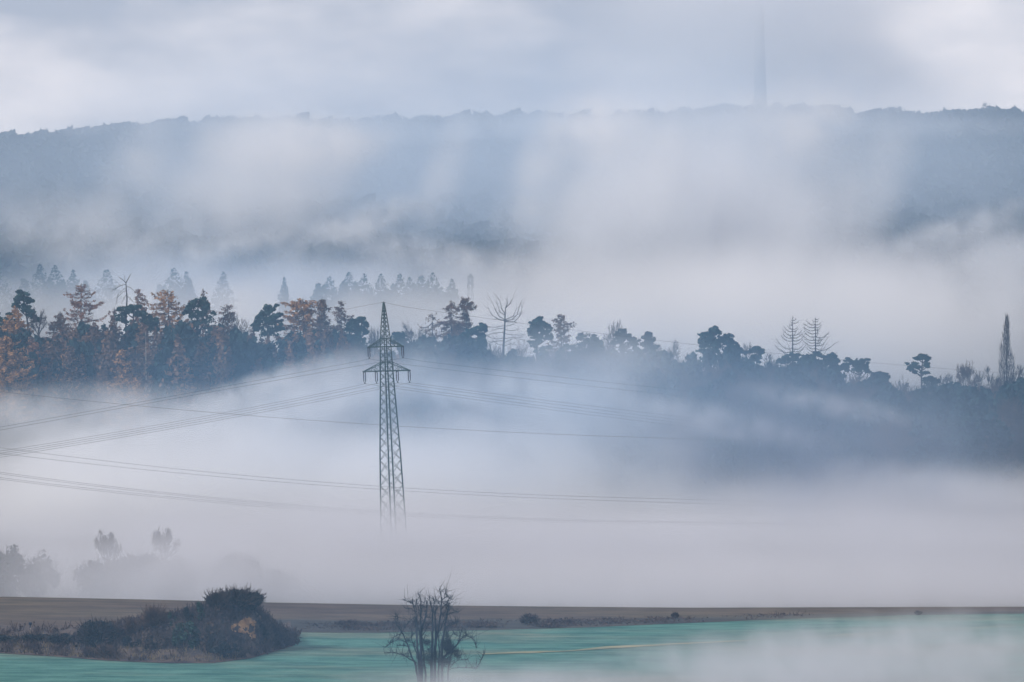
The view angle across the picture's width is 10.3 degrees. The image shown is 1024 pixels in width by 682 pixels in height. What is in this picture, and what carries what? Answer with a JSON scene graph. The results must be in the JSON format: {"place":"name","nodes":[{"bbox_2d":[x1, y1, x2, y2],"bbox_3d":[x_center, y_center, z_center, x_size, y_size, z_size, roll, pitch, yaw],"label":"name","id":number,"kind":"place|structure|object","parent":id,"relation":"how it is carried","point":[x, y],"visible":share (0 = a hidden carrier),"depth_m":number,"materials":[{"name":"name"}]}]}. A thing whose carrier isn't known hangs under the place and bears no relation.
{"place":"outdoors","nodes":[
{"label":"outdoors","id":0,"kind":"place"},
{"bbox_2d":[0,611,292,662],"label":"bank","id":1,"kind":"structure","parent":0,"point":[188,652],"depth_m":580.89,"materials":[{"name":"plant"}]},
{"bbox_2d":[45,631,74,644],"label":"bush","id":2,"kind":"object","parent":1,"relation":"on","point":[54,638],"visible":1,"depth_m":584.60,"materials":[{"name":"green plant"}]},
{"bbox_2d":[73,613,120,647],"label":"bush","id":3,"kind":"object","parent":1,"relation":"on","point":[89,633],"visible":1,"depth_m":580.30,"materials":[{"name":"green plant"}]},
{"bbox_2d":[94,642,114,657],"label":"bush","id":4,"kind":"object","parent":1,"relation":"on","point":[104,648],"visible":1,"depth_m":576.38,"materials":[{"name":"grey plant"}]},
{"bbox_2d":[0,601,302,661],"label":"scrub","id":5,"kind":"object","parent":1,"relation":"on","point":[282,636],"visible":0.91,"depth_m":584.31,"materials":[{"name":"plant"}]},
{"bbox_2d":[138,603,171,629],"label":"bush","id":6,"kind":"object","parent":1,"relation":"on","point":[151,619],"visible":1,"depth_m":582.37,"materials":[{"name":"plant"}]},
{"bbox_2d":[140,629,171,649],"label":"bush","id":7,"kind":"object","parent":1,"relation":"on","point":[147,641],"visible":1,"depth_m":577.25,"materials":[{"name":"plant"}]},
{"bbox_2d":[166,619,200,647],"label":"bush","id":8,"kind":"object","parent":1,"relation":"on","point":[180,634],"visible":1,"depth_m":576.58,"materials":[{"name":"green plant"}]},
{"bbox_2d":[197,616,230,652],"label":"bush","id":9,"kind":"object","parent":1,"relation":"on","point":[208,640],"visible":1,"depth_m":575.95,"materials":[{"name":"green plant"}]},
{"bbox_2d":[202,588,231,611],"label":"bush","id":10,"kind":"object","parent":1,"relation":"on","point":[213,599],"visible":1,"depth_m":584.57,"materials":[{"name":"green plant"}]},
{"bbox_2d":[209,638,245,657],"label":"bush","id":11,"kind":"object","parent":1,"relation":"on","point":[224,648],"visible":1,"depth_m":576.32,"materials":[{"name":"green plant"}]},
{"bbox_2d":[217,582,265,611],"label":"bush","id":12,"kind":"object","parent":1,"relation":"on","point":[241,598],"visible":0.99,"depth_m":588.02,"materials":[{"name":"green plant"}]},
{"bbox_2d":[231,617,255,638],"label":"sand face","id":13,"kind":"object","parent":1,"relation":"on","point":[245,622],"visible":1,"depth_m":586.06},
{"bbox_2d":[2,472,994,526],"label":"conductor","id":14,"kind":"object","parent":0,"point":[508,517],"visible":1,"depth_m":978.83,"materials":[{"name":"metal"}]},
{"bbox_2d":[0,477,999,527],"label":"conductor","id":15,"kind":"object","parent":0,"point":[516,519],"visible":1,"depth_m":968.95,"materials":[{"name":"metal"}]},
{"bbox_2d":[0,391,1002,449],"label":"conductor","id":16,"kind":"object","parent":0,"point":[515,432],"visible":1,"depth_m":978.91,"materials":[{"name":"metal"}]},
{"bbox_2d":[4,474,1018,527],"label":"conductor","id":17,"kind":"object","parent":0,"point":[511,518],"visible":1,"depth_m":975.78,"materials":[{"name":"metal"}]},
{"bbox_2d":[0,453,1022,513],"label":"conductor","id":18,"kind":"object","parent":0,"point":[507,496],"visible":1,"depth_m":970.72,"materials":[{"name":"metal"}]},
{"bbox_2d":[0,147,1023,607],"bbox_3d":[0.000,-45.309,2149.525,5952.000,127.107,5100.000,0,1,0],"label":"ground","id":19,"kind":"structure","parent":0,"point":[658,555],"depth_m":1166.30,"materials":[{"name":"soil"}]},
{"bbox_2d":[0,544,31,596],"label":"bush","id":20,"kind":"object","parent":19,"relation":"on","point":[10,565],"visible":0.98,"depth_m":814.91,"materials":[{"name":"grey plant"}]},
{"bbox_2d":[0,335,38,425],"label":"larch","id":21,"kind":"object","parent":19,"relation":"on","point":[12,374],"visible":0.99,"depth_m":1403.82,"materials":[{"name":"brown plant"}]},
{"bbox_2d":[11,289,39,330],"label":"scots pine","id":22,"kind":"object","parent":19,"relation":"on","point":[18,298],"visible":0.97,"depth_m":1505.73,"materials":[{"name":"green plant"}]},
{"bbox_2d":[17,341,58,420],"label":"larch","id":23,"kind":"object","parent":19,"relation":"on","point":[51,388],"visible":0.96,"depth_m":1415.94,"materials":[{"name":"brown plant"}]},
{"bbox_2d":[28,305,48,336],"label":"bare tree","id":24,"kind":"object","parent":19,"relation":"on","point":[32,322],"visible":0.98,"depth_m":1504.22,"materials":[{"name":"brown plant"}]},
{"bbox_2d":[25,264,55,336],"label":"spruce","id":25,"kind":"object","parent":19,"relation":"on","point":[34,296],"visible":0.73,"depth_m":2198.56,"materials":[{"name":"grey plant"}]},
{"bbox_2d":[18,549,64,596],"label":"bush","id":26,"kind":"object","parent":19,"relation":"on","point":[36,585],"visible":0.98,"depth_m":820.11,"materials":[{"name":"grey plant"}]},
{"bbox_2d":[37,265,71,331],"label":"spruce","id":27,"kind":"object","parent":19,"relation":"on","point":[52,304],"visible":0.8,"depth_m":2197.82,"materials":[{"name":"grey plant"}]},
{"bbox_2d":[45,312,71,338],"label":"larch","id":28,"kind":"object","parent":19,"relation":"on","point":[59,322],"visible":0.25,"depth_m":1508.04,"materials":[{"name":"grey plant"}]},
{"bbox_2d":[50,351,88,421],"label":"larch","id":29,"kind":"object","parent":19,"relation":"on","point":[59,400],"visible":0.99,"depth_m":1417.89,"materials":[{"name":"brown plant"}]},
{"bbox_2d":[59,269,84,330],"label":"spruce","id":30,"kind":"object","parent":19,"relation":"on","point":[71,287],"visible":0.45,"depth_m":2198.73,"materials":[{"name":"grey plant"}]},
{"bbox_2d":[51,284,120,341],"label":"larch","id":31,"kind":"object","parent":19,"relation":"on","point":[79,304],"visible":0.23,"depth_m":1500.19,"materials":[{"name":"brown plant"}]},
{"bbox_2d":[84,370,115,425],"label":"larch","id":32,"kind":"object","parent":19,"relation":"on","point":[99,400],"visible":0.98,"depth_m":1412.19,"materials":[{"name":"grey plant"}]},
{"bbox_2d":[70,554,132,596],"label":"bush","id":33,"kind":"object","parent":19,"relation":"on","point":[93,576],"visible":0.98,"depth_m":837.55,"materials":[{"name":"grey plant"}]},
{"bbox_2d":[85,269,125,334],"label":"spruce","id":34,"kind":"object","parent":19,"relation":"on","point":[109,296],"visible":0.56,"depth_m":2198.68,"materials":[{"name":"grey plant"}]},
{"bbox_2d":[94,530,122,594],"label":"bare tree","id":35,"kind":"object","parent":19,"relation":"on","point":[106,546],"visible":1,"depth_m":845.76,"materials":[{"name":"grey plant"}]},
{"bbox_2d":[93,349,150,429],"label":"larch","id":36,"kind":"object","parent":19,"relation":"on","point":[122,413],"visible":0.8,"depth_m":1402.38,"materials":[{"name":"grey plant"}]},
{"bbox_2d":[119,377,151,436],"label":"larch","id":37,"kind":"object","parent":19,"relation":"on","point":[138,395],"visible":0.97,"depth_m":1385.15,"materials":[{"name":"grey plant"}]},
{"bbox_2d":[114,304,159,336],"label":"scots pine","id":38,"kind":"object","parent":19,"relation":"on","point":[142,314],"visible":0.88,"depth_m":1493.32,"materials":[{"name":"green plant"}]},
{"bbox_2d":[105,547,169,596],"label":"bush","id":39,"kind":"object","parent":19,"relation":"on","point":[139,572],"visible":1,"depth_m":841.68,"materials":[{"name":"grey plant"}]},
{"bbox_2d":[151,526,180,594],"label":"bare tree","id":40,"kind":"object","parent":19,"relation":"on","point":[159,540],"visible":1,"depth_m":850.68,"materials":[{"name":"grey plant"}]},
{"bbox_2d":[145,290,194,353],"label":"larch","id":41,"kind":"object","parent":19,"relation":"on","point":[164,304],"visible":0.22,"depth_m":1503.54,"materials":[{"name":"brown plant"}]},
{"bbox_2d":[156,268,187,333],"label":"spruce","id":42,"kind":"object","parent":19,"relation":"on","point":[177,290],"visible":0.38,"depth_m":2198.89,"materials":[{"name":"grey plant"}]},
{"bbox_2d":[162,357,198,426],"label":"larch","id":43,"kind":"object","parent":19,"relation":"on","point":[185,399],"visible":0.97,"depth_m":1419.41,"materials":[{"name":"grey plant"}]},
{"bbox_2d":[174,272,199,328],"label":"spruce","id":44,"kind":"object","parent":19,"relation":"on","point":[188,296],"visible":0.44,"depth_m":2198.66,"materials":[{"name":"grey plant"}]},
{"bbox_2d":[0,306,386,430],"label":"larch","id":45,"kind":"object","parent":19,"relation":"on","point":[94,333],"depth_m":1436.17,"materials":[{"name":"plant"}]},
{"bbox_2d":[0,320,394,432],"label":"pine wood","id":46,"kind":"object","parent":19,"relation":"on","point":[245,355],"visible":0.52,"depth_m":1426.08,"materials":[{"name":"green plant"}]},
{"bbox_2d":[182,296,218,333],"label":"scots pine","id":47,"kind":"object","parent":19,"relation":"on","point":[197,314],"visible":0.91,"depth_m":1495.34,"materials":[{"name":"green plant"}]},
{"bbox_2d":[0,319,403,430],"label":"russet larch wood","id":48,"kind":"object","parent":19,"relation":"on","point":[315,354],"visible":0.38,"depth_m":1420.86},
{"bbox_2d":[208,271,238,329],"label":"spruce","id":49,"kind":"object","parent":19,"relation":"on","point":[221,302],"visible":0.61,"depth_m":2198.84,"materials":[{"name":"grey plant"}]},
{"bbox_2d":[218,304,237,332],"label":"larch","id":50,"kind":"object","parent":19,"relation":"on","point":[227,325],"visible":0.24,"depth_m":1509.89,"materials":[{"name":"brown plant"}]},
{"bbox_2d":[0,272,465,350],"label":"spruce","id":51,"kind":"object","parent":19,"relation":"on","point":[317,290],"depth_m":2223.30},
{"bbox_2d":[207,544,266,591],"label":"bush","id":52,"kind":"object","parent":19,"relation":"on","point":[249,571],"visible":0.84,"depth_m":846.12,"materials":[{"name":"grey plant"}]},
{"bbox_2d":[250,303,284,339],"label":"scots pine","id":53,"kind":"object","parent":19,"relation":"on","point":[268,318],"visible":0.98,"depth_m":1497.88,"materials":[{"name":"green plant"}]},
{"bbox_2d":[251,567,300,592],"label":"bush","id":54,"kind":"object","parent":19,"relation":"on","point":[276,581],"visible":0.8,"depth_m":864.94,"materials":[{"name":"grey plant"}]},
{"bbox_2d":[276,277,292,336],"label":"spruce","id":55,"kind":"object","parent":19,"relation":"on","point":[284,292],"visible":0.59,"depth_m":2199.20,"materials":[{"name":"grey plant"}]},
{"bbox_2d":[274,298,318,352],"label":"larch","id":56,"kind":"object","parent":19,"relation":"on","point":[302,312],"visible":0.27,"depth_m":1501.66,"materials":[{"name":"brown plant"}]},
{"bbox_2d":[303,298,332,338],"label":"larch","id":57,"kind":"object","parent":19,"relation":"on","point":[322,308],"visible":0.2,"depth_m":1495.69,"materials":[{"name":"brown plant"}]},
{"bbox_2d":[308,276,346,330],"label":"spruce","id":58,"kind":"object","parent":19,"relation":"on","point":[329,291],"visible":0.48,"depth_m":2199.30,"materials":[{"name":"grey plant"}]},
{"bbox_2d":[328,272,369,337],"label":"spruce","id":59,"kind":"object","parent":19,"relation":"on","point":[348,303],"visible":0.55,"depth_m":2198.57,"materials":[{"name":"grey plant"}]},
{"bbox_2d":[331,301,367,334],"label":"larch","id":60,"kind":"object","parent":19,"relation":"on","point":[342,318],"visible":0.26,"depth_m":1501.97,"materials":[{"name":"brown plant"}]},
{"bbox_2d":[343,316,369,348],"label":"scots pine","id":61,"kind":"object","parent":19,"relation":"on","point":[353,324],"visible":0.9,"depth_m":1493.46,"materials":[{"name":"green plant"}]},
{"bbox_2d":[349,273,379,337],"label":"spruce","id":62,"kind":"object","parent":19,"relation":"on","point":[367,296],"visible":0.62,"depth_m":2198.70,"materials":[{"name":"grey plant"}]},
{"bbox_2d":[366,273,394,345],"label":"spruce","id":63,"kind":"object","parent":19,"relation":"on","point":[379,307],"visible":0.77,"depth_m":2198.45,"materials":[{"name":"grey plant"}]},
{"bbox_2d":[362,302,410,556],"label":"lattice pylon","id":64,"kind":"object","parent":19,"relation":"on","point":[388,370],"visible":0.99,"depth_m":999.24,"materials":[{"name":"metal"}]},
{"bbox_2d":[2,302,1013,373],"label":"conductor","id":65,"kind":"object","parent":64,"relation":"hanging from","point":[501,320],"visible":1,"depth_m":1029.66,"materials":[{"name":"metal"}]},
{"bbox_2d":[3,384,1014,458],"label":"conductor","id":66,"kind":"object","parent":64,"relation":"hanging from","point":[489,401],"visible":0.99,"depth_m":1030.91,"materials":[{"name":"metal"}]},
{"bbox_2d":[4,383,1014,454],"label":"conductor","id":67,"kind":"object","parent":64,"relation":"hanging from","point":[495,396],"visible":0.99,"depth_m":1019.85,"materials":[{"name":"metal"}]},
{"bbox_2d":[3,359,1015,426],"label":"conductor","id":68,"kind":"object","parent":64,"relation":"hanging from","point":[496,375],"visible":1,"depth_m":1031.68,"materials":[{"name":"metal"}]},
{"bbox_2d":[4,383,1017,456],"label":"conductor","id":69,"kind":"object","parent":64,"relation":"hanging from","point":[499,394],"visible":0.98,"depth_m":1016.65,"materials":[{"name":"metal"}]},
{"bbox_2d":[4,383,1018,456],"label":"conductor","id":70,"kind":"object","parent":64,"relation":"hanging from","point":[493,399],"visible":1,"depth_m":1027.58,"materials":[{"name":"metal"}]},
{"bbox_2d":[3,358,1020,429],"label":"conductor","id":71,"kind":"object","parent":64,"relation":"hanging from","point":[492,369],"visible":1,"depth_m":1015.26,"materials":[{"name":"metal"}]},
{"bbox_2d":[385,273,413,338],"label":"spruce","id":72,"kind":"object","parent":19,"relation":"on","point":[397,316],"visible":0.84,"depth_m":2198.08,"materials":[{"name":"grey plant"}]},
{"bbox_2d":[397,277,419,344],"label":"spruce","id":73,"kind":"object","parent":19,"relation":"on","point":[411,324],"visible":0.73,"depth_m":2198.25,"materials":[{"name":"grey plant"}]},
{"bbox_2d":[403,276,436,341],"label":"spruce","id":74,"kind":"object","parent":19,"relation":"on","point":[418,289],"visible":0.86,"depth_m":2197.59,"materials":[{"name":"grey plant"}]},
{"bbox_2d":[412,272,449,339],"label":"spruce","id":75,"kind":"object","parent":19,"relation":"on","point":[437,300],"visible":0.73,"depth_m":2197.86,"materials":[{"name":"grey plant"}]},
{"bbox_2d":[435,301,465,348],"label":"larch","id":76,"kind":"object","parent":19,"relation":"on","point":[452,322],"visible":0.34,"depth_m":1497.54,"materials":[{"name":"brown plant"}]},
{"bbox_2d":[440,278,464,340],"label":"spruce","id":77,"kind":"object","parent":19,"relation":"on","point":[454,292],"visible":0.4,"depth_m":2199.15,"materials":[{"name":"grey plant"}]},
{"bbox_2d":[452,296,477,338],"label":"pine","id":78,"kind":"object","parent":19,"relation":"on","point":[466,308],"visible":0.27,"depth_m":1500.84,"materials":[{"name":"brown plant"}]},
{"bbox_2d":[460,322,487,339],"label":"scots pine","id":79,"kind":"object","parent":19,"relation":"on","point":[482,328],"visible":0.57,"depth_m":1492.13,"materials":[{"name":"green plant"}]},
{"bbox_2d":[485,292,529,356],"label":"bare tree","id":80,"kind":"object","parent":19,"relation":"on","point":[505,320],"visible":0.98,"depth_m":1499.23,"materials":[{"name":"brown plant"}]},
{"bbox_2d":[0,101,1023,312],"bbox_3d":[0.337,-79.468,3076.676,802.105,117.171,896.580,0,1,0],"label":"hill forest","id":81,"kind":"object","parent":19,"relation":"on","point":[619,207],"visible":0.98,"depth_m":2991.09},
{"bbox_2d":[526,316,553,358],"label":"scots pine","id":82,"kind":"object","parent":19,"relation":"on","point":[534,333],"visible":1,"depth_m":1495.55,"materials":[{"name":"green plant"}]},
{"bbox_2d":[546,314,577,354],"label":"larch","id":83,"kind":"object","parent":19,"relation":"on","point":[561,333],"visible":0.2,"depth_m":1502.08,"materials":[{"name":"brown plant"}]},
{"bbox_2d":[564,332,603,361],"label":"scots pine","id":84,"kind":"object","parent":19,"relation":"on","point":[591,340],"visible":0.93,"depth_m":1479.61,"materials":[{"name":"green plant"}]},
{"bbox_2d":[610,328,640,357],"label":"scots pine","id":85,"kind":"object","parent":19,"relation":"on","point":[621,338],"visible":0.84,"depth_m":1490.25,"materials":[{"name":"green plant"}]},
{"bbox_2d":[639,331,659,353],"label":"scots pine","id":86,"kind":"object","parent":19,"relation":"on","point":[647,343],"visible":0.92,"depth_m":1493.85,"materials":[{"name":"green plant"}]},
{"bbox_2d":[300,328,1023,480],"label":"bare wood","id":87,"kind":"object","parent":19,"relation":"on","point":[845,400],"visible":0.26,"depth_m":1369.53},
{"bbox_2d":[351,333,1023,492],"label":"evergreen wood","id":88,"kind":"object","parent":19,"relation":"on","point":[637,457],"visible":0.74,"depth_m":1273.41,"materials":[{"name":"plant"}]},
{"bbox_2d":[365,345,1013,490],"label":"brushwood","id":89,"kind":"object","parent":19,"relation":"on","point":[684,432],"visible":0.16,"depth_m":1271.69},
{"bbox_2d":[695,325,721,369],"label":"scots pine","id":90,"kind":"object","parent":19,"relation":"on","point":[708,339],"visible":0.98,"depth_m":1497.71,"materials":[{"name":"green plant"}]},
{"bbox_2d":[716,333,748,354],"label":"scots pine","id":91,"kind":"object","parent":19,"relation":"on","point":[727,339],"visible":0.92,"depth_m":1499.17,"materials":[{"name":"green plant"}]},
{"bbox_2d":[754,0,766,105],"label":"tower","id":92,"kind":"structure","parent":19,"relation":"on","point":[760,93],"depth_m":3533.95,"materials":[{"name":"concrete"}]},
{"bbox_2d":[775,352,801,369],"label":"scots pine","id":93,"kind":"object","parent":19,"relation":"on","point":[787,359],"visible":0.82,"depth_m":1491.75,"materials":[{"name":"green plant"}]},
{"bbox_2d":[801,351,836,367],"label":"scots pine","id":94,"kind":"object","parent":19,"relation":"on","point":[825,360],"visible":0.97,"depth_m":1494.42,"materials":[{"name":"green plant"}]},
{"bbox_2d":[801,318,839,354],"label":"bare spruce","id":95,"kind":"object","parent":19,"relation":"on","point":[815,336],"visible":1,"depth_m":1503.21,"materials":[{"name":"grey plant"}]},
{"bbox_2d":[837,357,871,378],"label":"scots pine","id":96,"kind":"object","parent":19,"relation":"on","point":[858,366],"visible":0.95,"depth_m":1497.92,"materials":[{"name":"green plant"}]},
{"bbox_2d":[905,353,931,385],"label":"scots pine","id":97,"kind":"object","parent":19,"relation":"on","point":[912,366],"visible":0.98,"depth_m":1502.19,"materials":[{"name":"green plant"}]},
{"bbox_2d":[954,356,980,385],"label":"bare tree","id":98,"kind":"object","parent":19,"relation":"on","point":[966,374],"visible":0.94,"depth_m":1501.66,"materials":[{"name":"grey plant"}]},
{"bbox_2d":[998,313,1014,384],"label":"poplar","id":99,"kind":"object","parent":19,"relation":"on","point":[1006,355],"visible":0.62,"depth_m":1500.11,"materials":[{"name":"grey plant"}]},
{"bbox_2d":[0,614,1023,681],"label":"green field","id":100,"kind":"structure","parent":0,"point":[986,652],"depth_m":580.83,"materials":[{"name":"green plant"}]},
{"bbox_2d":[379,567,491,681],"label":"dead tree","id":101,"kind":"object","parent":100,"relation":"on","point":[449,648],"visible":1,"depth_m":538.63,"materials":[{"name":"brown wood"}]},
{"bbox_2d":[485,625,1020,653],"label":"dry grass strip","id":102,"kind":"object","parent":100,"relation":"on","point":[623,646],"visible":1,"depth_m":598.27,"materials":[{"name":"plant"}]},
{"bbox_2d":[0,597,1023,627],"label":"ploughed field","id":103,"kind":"structure","parent":0,"point":[38,611],"depth_m":649.57,"materials":[{"name":"soil"}]},
{"bbox_2d":[0,0,1023,134],"label":"sky","id":104,"kind":"structure","parent":0,"point":[64,63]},
{"bbox_2d":[2,479,1023,529],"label":"conductor","id":105,"kind":"object","parent":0,"point":[528,521],"visible":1,"depth_m":966.18,"materials":[{"name":"metal"}]},
{"bbox_2d":[6,448,1023,508],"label":"conductor","id":106,"kind":"object","parent":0,"point":[504,493],"visible":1,"depth_m":975.73,"materials":[{"name":"metal"}]},
{"bbox_2d":[277,609,1023,632],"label":"field verge","id":107,"kind":"structure","parent":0,"point":[515,624],"depth_m":632.50,"materials":[{"name":"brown plant"}]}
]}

